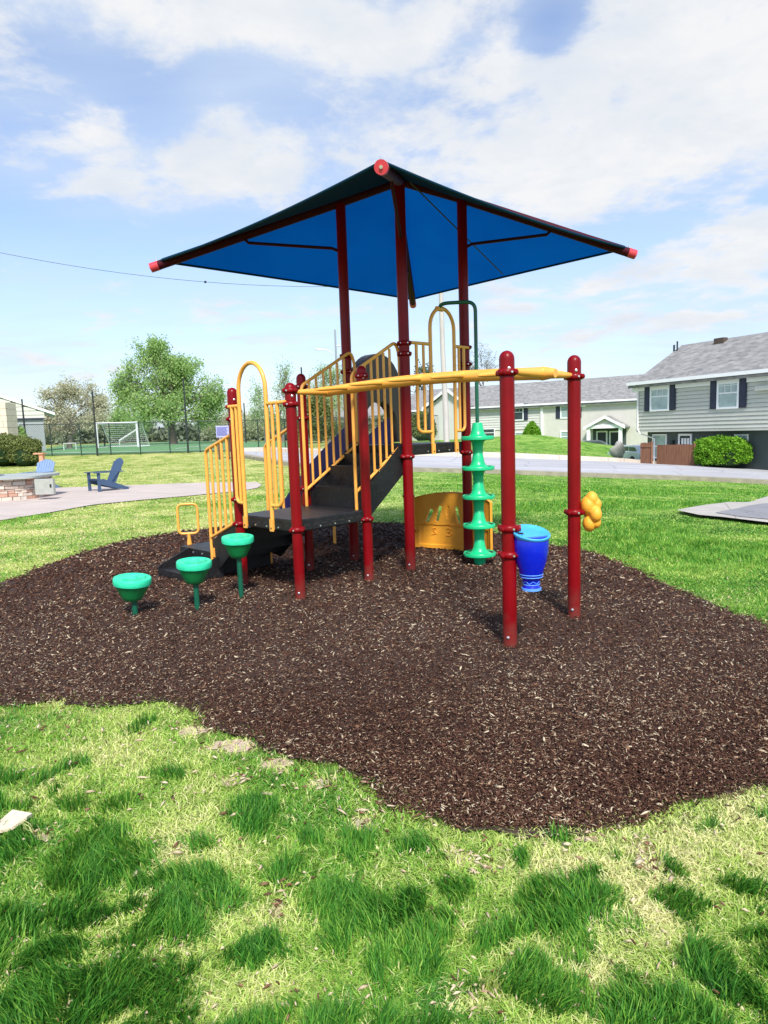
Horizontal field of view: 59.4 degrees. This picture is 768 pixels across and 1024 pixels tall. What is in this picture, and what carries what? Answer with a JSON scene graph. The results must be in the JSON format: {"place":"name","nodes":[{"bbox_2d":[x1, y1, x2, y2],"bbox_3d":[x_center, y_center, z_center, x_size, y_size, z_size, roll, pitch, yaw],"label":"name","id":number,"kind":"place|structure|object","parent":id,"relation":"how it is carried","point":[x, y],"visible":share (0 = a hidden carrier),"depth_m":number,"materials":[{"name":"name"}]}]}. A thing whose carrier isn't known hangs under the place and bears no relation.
{"place":"outdoors","nodes":[
{"label":"outdoors","id":0,"kind":"place"},
{"bbox_2d":[33,453,45,461],"bbox_3d":[-15.256,-2.154,29.895,0.420,0.946,0.320,-2,7,0],"label":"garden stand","id":1,"kind":"object","parent":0,"point":[41,456],"visible":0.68,"depth_m":29.77,"materials":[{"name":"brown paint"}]},
{"bbox_2d":[0,482,260,519],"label":"patio paving","id":2,"kind":"structure","parent":0,"point":[63,498],"depth_m":18.26,"materials":[{"name":"concrete"}]},
{"bbox_2d":[0,472,59,500],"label":"fire pit","id":3,"kind":"object","parent":2,"relation":"on","point":[20,486],"visible":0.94,"depth_m":18.11,"materials":[{"name":"stone"}]},
{"bbox_2d":[34,478,55,494],"bbox_3d":[-9.060,-0.677,17.985,0.496,0.416,0.128,-2,7,0],"label":"access door","id":4,"kind":"structure","parent":3,"relation":"in","point":[42,486],"depth_m":17.93,"materials":[{"name":"metal"}]},
{"bbox_2d":[24,459,59,487],"bbox_3d":[-11.098,-1.193,21.668,0.800,0.965,1.040,-1,7,8],"label":"adirondack chair","id":5,"kind":"object","parent":2,"relation":"on","point":[45,466],"visible":0.33,"depth_m":21.97,"materials":[{"name":"blue plastic"}]},
{"bbox_2d":[84,458,128,491],"bbox_3d":[-8.428,-1.136,20.444,0.800,0.965,1.040,4,9,43],"label":"adirondack chair","id":6,"kind":"object","parent":2,"relation":"on","point":[111,480],"visible":0.98,"depth_m":20.42,"materials":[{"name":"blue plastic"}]},
{"bbox_2d":[41,441,314,454],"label":"sports field","id":7,"kind":"structure","parent":0,"point":[151,447],"depth_m":50.42,"materials":[{"name":"green plant"}]},
{"bbox_2d":[96,422,149,447],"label":"goal","id":8,"kind":"object","parent":7,"relation":"on","point":[137,438],"visible":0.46,"depth_m":52.89,"materials":[{"name":"white metal"}]},
{"bbox_2d":[119,429,135,444],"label":"sloping rail","id":9,"kind":"object","parent":7,"relation":"on","point":[127,435],"visible":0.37,"depth_m":65.42,"materials":[{"name":"white metal"}]},
{"bbox_2d":[199,410,275,441],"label":"tree","id":10,"kind":"object","parent":7,"relation":"on","point":[248,429],"visible":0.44,"depth_m":70.48,"materials":[{"name":"green plant"}]},
{"bbox_2d":[0,435,767,1023],"bbox_3d":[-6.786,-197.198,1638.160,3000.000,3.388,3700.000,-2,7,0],"label":"ground","id":11,"kind":"structure","parent":0,"point":[150,469],"depth_m":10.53,"materials":[{"name":"plant"}]},
{"bbox_2d":[0,432,25,466],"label":"bush","id":12,"kind":"object","parent":11,"relation":"on","point":[6,439],"visible":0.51,"depth_m":36.95,"materials":[{"name":"green plant"}]},
{"bbox_2d":[0,810,32,832],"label":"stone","id":13,"kind":"object","parent":11,"relation":"on","point":[11,817],"visible":0.94,"depth_m":2.73,"materials":[{"name":"beige stone"}]},
{"bbox_2d":[17,425,27,435],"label":"bush","id":14,"kind":"object","parent":11,"relation":"on","point":[21,430],"visible":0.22,"depth_m":42.43,"materials":[{"name":"green plant"}]},
{"bbox_2d":[21,399,25,432],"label":"net pole","id":15,"kind":"object","parent":11,"relation":"on","point":[23,414],"visible":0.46,"depth_m":43.03,"materials":[{"name":"black metal"}]},
{"bbox_2d":[6,436,43,466],"bbox_3d":[-19.901,-3.349,37.337,1.858,1.806,1.638,-2,7,0],"label":"bush","id":16,"kind":"object","parent":11,"relation":"on","point":[24,450],"visible":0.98,"depth_m":36.79,"materials":[{"name":"green plant"}]},
{"bbox_2d":[0,395,54,450],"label":"house","id":17,"kind":"structure","parent":11,"relation":"on","point":[11,418],"depth_m":48.54,"materials":[{"name":"grey"}]},
{"bbox_2d":[37,834,55,840],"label":"bare soil","id":18,"kind":"structure","parent":11,"relation":"on","point":[45,836],"depth_m":2.65,"materials":[{"name":"beige soil"}]},
{"bbox_2d":[33,371,120,448],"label":"tree","id":19,"kind":"object","parent":11,"relation":"on","point":[69,392],"visible":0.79,"depth_m":57.04,"materials":[{"name":"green plant"}]},
{"bbox_2d":[91,390,98,455],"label":"net pole","id":20,"kind":"object","parent":11,"relation":"on","point":[94,424],"visible":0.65,"depth_m":43.13,"materials":[{"name":"black metal"}]},
{"bbox_2d":[102,403,154,443],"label":"tree","id":21,"kind":"object","parent":11,"relation":"on","point":[115,419],"visible":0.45,"depth_m":68.67,"materials":[{"name":"green plant"}]},
{"bbox_2d":[104,333,228,443],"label":"tree","id":22,"kind":"object","parent":11,"relation":"on","point":[171,372],"visible":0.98,"depth_m":58.31,"materials":[{"name":"green plant"}]},
{"bbox_2d":[182,379,188,452],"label":"net pole","id":23,"kind":"object","parent":11,"relation":"on","point":[185,417],"visible":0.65,"depth_m":43.40,"materials":[{"name":"black metal"}]},
{"bbox_2d":[179,726,207,734],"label":"bare soil","id":24,"kind":"structure","parent":11,"relation":"on","point":[188,729],"depth_m":3.57,"materials":[{"name":"beige soil"}]},
{"bbox_2d":[44,410,383,444],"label":"woods","id":25,"kind":"object","parent":11,"relation":"on","point":[179,432],"visible":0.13,"depth_m":78.74,"materials":[{"name":"green plant"}]},
{"bbox_2d":[216,425,229,459],"bbox_3d":[-9.020,-3.796,37.806,0.715,2.089,0.131,-2,7,0],"label":"notice board","id":26,"kind":"object","parent":11,"relation":"on","point":[222,431],"visible":0.88,"depth_m":37.68,"materials":[{"name":"blue"}]},
{"bbox_2d":[19,415,438,455],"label":"chain link fence","id":27,"kind":"object","parent":11,"relation":"on","point":[139,434],"visible":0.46,"depth_m":43.82,"materials":[{"name":"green metal"}]},
{"bbox_2d":[221,778,237,786],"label":"bare soil","id":28,"kind":"structure","parent":11,"relation":"on","point":[223,782],"depth_m":3.02,"materials":[{"name":"beige soil"}]},
{"bbox_2d":[205,739,257,752],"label":"bare soil","id":29,"kind":"structure","parent":11,"relation":"on","point":[239,744],"depth_m":3.38,"materials":[{"name":"beige soil"}]},
{"bbox_2d":[243,403,246,442],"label":"net pole","id":30,"kind":"object","parent":11,"relation":"on","point":[245,423],"visible":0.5,"depth_m":59.42,"materials":[{"name":"black metal"}]},
{"bbox_2d":[243,375,282,441],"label":"tree","id":31,"kind":"object","parent":11,"relation":"on","point":[257,405],"visible":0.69,"depth_m":60.91,"materials":[{"name":"green plant"}]},
{"bbox_2d":[261,758,292,767],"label":"bare soil","id":32,"kind":"structure","parent":11,"relation":"on","point":[265,763],"depth_m":3.18,"materials":[{"name":"beige soil"}]},
{"bbox_2d":[272,894,283,922],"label":"bare soil","id":33,"kind":"structure","parent":11,"relation":"on","point":[278,915],"depth_m":2.19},
{"bbox_2d":[264,354,297,441],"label":"tree","id":34,"kind":"object","parent":11,"relation":"on","point":[285,375],"visible":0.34,"depth_m":62.71,"materials":[{"name":"green plant"}]},
{"bbox_2d":[282,387,342,442],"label":"tree","id":35,"kind":"object","parent":11,"relation":"on","point":[320,405],"visible":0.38,"depth_m":56.75,"materials":[{"name":"green plant"}]},
{"bbox_2d":[306,778,330,785],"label":"bare soil","id":36,"kind":"structure","parent":11,"relation":"on","point":[314,782],"depth_m":3.00,"materials":[{"name":"beige soil"}]},
{"bbox_2d":[306,360,343,441],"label":"tree","id":37,"kind":"object","parent":11,"relation":"on","point":[326,372],"visible":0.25,"depth_m":64.43,"materials":[{"name":"green plant"}]},
{"bbox_2d":[315,330,337,416],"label":"street lamp","id":38,"kind":"object","parent":11,"relation":"on","point":[332,353],"visible":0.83,"depth_m":86.02,"materials":[{"name":"silver metal"}]},
{"bbox_2d":[327,400,383,419],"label":"house","id":39,"kind":"structure","parent":11,"relation":"on","point":[369,411],"depth_m":95.26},
{"bbox_2d":[355,818,377,830],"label":"bare soil","id":40,"kind":"structure","parent":11,"relation":"on","point":[359,822],"depth_m":2.67,"materials":[{"name":"beige soil"}]},
{"bbox_2d":[0,520,767,837],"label":"mulch bed","id":41,"kind":"object","parent":11,"relation":"on","point":[515,831],"visible":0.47,"depth_m":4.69,"materials":[{"name":"brown wood"}]},
{"bbox_2d":[113,573,151,615],"bbox_3d":[-2.185,0.760,5.877,0.322,0.422,0.321,-2,7,0],"label":"stepping pod","id":42,"kind":"object","parent":41,"relation":"on","point":[132,588],"visible":1,"depth_m":5.79,"materials":[{"name":"green plastic"}]},
{"bbox_2d":[176,557,211,609],"bbox_3d":[-1.679,0.678,6.002,0.309,0.520,0.309,-2,7,0],"label":"stepping pod","id":43,"kind":"object","parent":41,"relation":"on","point":[193,571],"visible":0.98,"depth_m":5.91,"materials":[{"name":"green plastic"}]},
{"bbox_2d":[221,533,253,597],"bbox_3d":[-1.365,0.549,6.362,0.301,0.668,0.301,-2,7,0],"label":"stepping pod","id":44,"kind":"object","parent":41,"relation":"on","point":[237,546],"visible":1,"depth_m":6.27,"materials":[{"name":"green plastic"}]},
{"bbox_2d":[149,156,637,647],"bbox_3d":[0.494,-1.550,7.603,5.069,4.407,4.609,4,9,40],"label":"play structure","id":45,"kind":"object","parent":41,"relation":"on","point":[381,226],"visible":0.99,"depth_m":7.41,"materials":[{"name":"red paint"}]},
{"bbox_2d":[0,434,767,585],"bbox_3d":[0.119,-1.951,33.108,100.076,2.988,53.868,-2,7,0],"label":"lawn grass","id":46,"kind":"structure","parent":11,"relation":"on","point":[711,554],"depth_m":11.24,"materials":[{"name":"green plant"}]},
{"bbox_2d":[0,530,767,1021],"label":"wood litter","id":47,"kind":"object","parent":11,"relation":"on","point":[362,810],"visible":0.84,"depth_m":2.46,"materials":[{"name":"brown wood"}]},
{"bbox_2d":[411,359,435,394],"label":"tree","id":48,"kind":"object","parent":11,"relation":"on","point":[420,369],"visible":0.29,"depth_m":94.35,"materials":[{"name":"grey plant"}]},
{"bbox_2d":[412,410,437,440],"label":"bush","id":49,"kind":"object","parent":11,"relation":"on","point":[414,419],"visible":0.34,"depth_m":68.67,"materials":[{"name":"green plant"}]},
{"bbox_2d":[427,384,434,441],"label":"net pole","id":50,"kind":"object","parent":11,"relation":"on","point":[429,428],"visible":0.36,"depth_m":50.02,"materials":[{"name":"black metal"}]},
{"bbox_2d":[439,293,449,441],"bbox_3d":[3.436,-7.952,38.335,0.420,10.022,0.350,-2,7,0],"label":"utility pole","id":51,"kind":"object","parent":11,"relation":"on","point":[444,390],"visible":0.7,"depth_m":38.25,"materials":[{"name":"paint"}]},
{"bbox_2d":[3,253,324,286],"bbox_3d":[-12.306,-13.726,35.058,31.283,3.877,0.132,-3,7,-9],"label":"utility wire","id":52,"kind":"object","parent":51,"relation":"attached to","point":[176,279],"visible":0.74,"depth_m":35.54,"materials":[{"name":"black metal"}]},
{"bbox_2d":[244,447,656,463],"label":"kerb","id":53,"kind":"structure","parent":11,"relation":"on","point":[529,455],"depth_m":37.98,"materials":[{"name":"grey concrete"}]},
{"bbox_2d":[445,849,476,865],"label":"bare soil","id":54,"kind":"structure","parent":11,"relation":"on","point":[460,857],"depth_m":2.43,"materials":[{"name":"beige soil"}]},
{"bbox_2d":[457,342,500,385],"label":"tree","id":55,"kind":"object","parent":11,"relation":"on","point":[486,365],"visible":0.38,"depth_m":96.07,"materials":[{"name":"grey plant"}]},
{"bbox_2d":[482,862,514,871],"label":"bare soil","id":56,"kind":"structure","parent":11,"relation":"on","point":[496,867],"depth_m":2.37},
{"bbox_2d":[244,453,767,484],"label":"kerb","id":57,"kind":"structure","parent":11,"relation":"on","point":[605,475],"depth_m":29.54,"materials":[{"name":"grey concrete"}]},
{"bbox_2d":[411,374,647,445],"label":"house","id":58,"kind":"structure","parent":11,"relation":"on","point":[608,410],"depth_m":75.86,"materials":[{"name":"beige paint"}]},
{"bbox_2d":[484,428,494,436],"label":"window","id":59,"kind":"structure","parent":58,"relation":"in","point":[488,431],"depth_m":79.98,"materials":[{"name":"clear glass"}]},
{"bbox_2d":[515,404,527,420],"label":"window","id":60,"kind":"structure","parent":58,"relation":"in","point":[520,414],"depth_m":77.48,"materials":[{"name":"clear glass"}]},
{"bbox_2d":[560,431,566,438],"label":"window","id":61,"kind":"structure","parent":58,"relation":"in","point":[563,434],"depth_m":74.95,"materials":[{"name":"clear glass"}]},
{"bbox_2d":[556,406,581,418],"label":"window","id":62,"kind":"structure","parent":58,"relation":"in","point":[561,412],"depth_m":74.79,"materials":[{"name":"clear glass"}]},
{"bbox_2d":[522,421,541,434],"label":"conical shrub","id":63,"kind":"object","parent":11,"relation":"on","point":[532,428],"visible":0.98,"depth_m":60.19,"materials":[{"name":"green plant"}]},
{"bbox_2d":[575,836,598,841],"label":"bare soil","id":64,"kind":"structure","parent":11,"relation":"on","point":[586,839],"depth_m":2.51,"materials":[{"name":"beige soil"}]},
{"bbox_2d":[581,440,607,444],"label":"parked car","id":65,"kind":"object","parent":11,"relation":"on","point":[597,441],"visible":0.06,"depth_m":64.92,"materials":[{"name":"grey paint"}]},
{"bbox_2d":[609,441,624,457],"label":"boulder","id":66,"kind":"object","parent":11,"relation":"on","point":[617,449],"visible":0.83,"depth_m":47.55,"materials":[{"name":"grey stone"}]},
{"bbox_2d":[607,444,640,459],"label":"parked car","id":67,"kind":"object","parent":11,"relation":"on","point":[632,451],"visible":0.25,"depth_m":48.44,"materials":[{"name":"white paint"}]},
{"bbox_2d":[640,441,652,463],"bbox_3d":[14.710,-3.063,37.725,0.688,1.767,0.139,3,8,35],"label":"wooden fence","id":68,"kind":"object","parent":11,"relation":"on","point":[646,452],"visible":0.6,"depth_m":37.69,"materials":[{"name":"red wood"}]},
{"bbox_2d":[635,853,658,870],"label":"bare soil","id":69,"kind":"structure","parent":11,"relation":"on","point":[647,855],"depth_m":2.37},
{"bbox_2d":[656,443,695,465],"bbox_3d":[16.207,-2.996,37.371,0.141,1.617,2.192,-8,9,-39],"label":"wooden fence","id":70,"kind":"object","parent":11,"relation":"on","point":[676,454],"visible":0.64,"depth_m":37.29,"materials":[{"name":"red wood"}]},
{"bbox_2d":[626,332,767,469],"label":"house","id":71,"kind":"structure","parent":11,"relation":"on","point":[690,393],"depth_m":38.22,"materials":[{"name":"grey"}]},
{"bbox_2d":[652,434,666,457],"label":"window","id":72,"kind":"structure","parent":71,"relation":"in","point":[660,439],"depth_m":41.53,"materials":[{"name":"clear glass"}]},
{"bbox_2d":[644,385,675,411],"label":"window","id":73,"kind":"structure","parent":71,"relation":"in","point":[664,399],"depth_m":40.35,"materials":[{"name":"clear glass"}]},
{"bbox_2d":[710,378,746,408],"bbox_3d":[18.563,-6.428,36.317,0.098,1.711,2.170,-5,8,-26],"label":"window","id":74,"kind":"structure","parent":71,"relation":"in","point":[723,396],"depth_m":36.29,"materials":[{"name":"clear glass"}]},
{"bbox_2d":[734,434,748,440],"bbox_3d":[19.422,-3.801,36.581,0.090,0.851,0.824,-5,8,-26],"label":"window","id":75,"kind":"structure","parent":71,"relation":"in","point":[746,436],"depth_m":36.39,"materials":[{"name":"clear glass"}]},
{"bbox_2d":[692,435,753,467],"bbox_3d":[18.249,-3.252,36.547,3.146,1.949,2.767,-2,7,0],"label":"bush","id":76,"kind":"object","parent":11,"relation":"on","point":[724,451],"visible":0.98,"depth_m":35.58,"materials":[{"name":"green plant"}]},
{"bbox_2d":[678,496,767,521],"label":"parking kerb","id":77,"kind":"structure","parent":11,"relation":"on","point":[710,509],"depth_m":11.28,"materials":[{"name":"concrete"}]},
{"bbox_2d":[0,0,767,430],"label":"sky","id":78,"kind":"structure","parent":0,"point":[134,134],"materials":[{"name":"blue"}]},
{"bbox_2d":[244,451,767,478],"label":"road","id":79,"kind":"structure","parent":0,"point":[547,465],"depth_m":33.93,"materials":[{"name":"grey asphalt"}]},
{"bbox_2d":[716,503,767,518],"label":"parking pavement","id":80,"kind":"structure","parent":0,"point":[757,511],"depth_m":10.71,"materials":[{"name":"concrete"}]}
]}

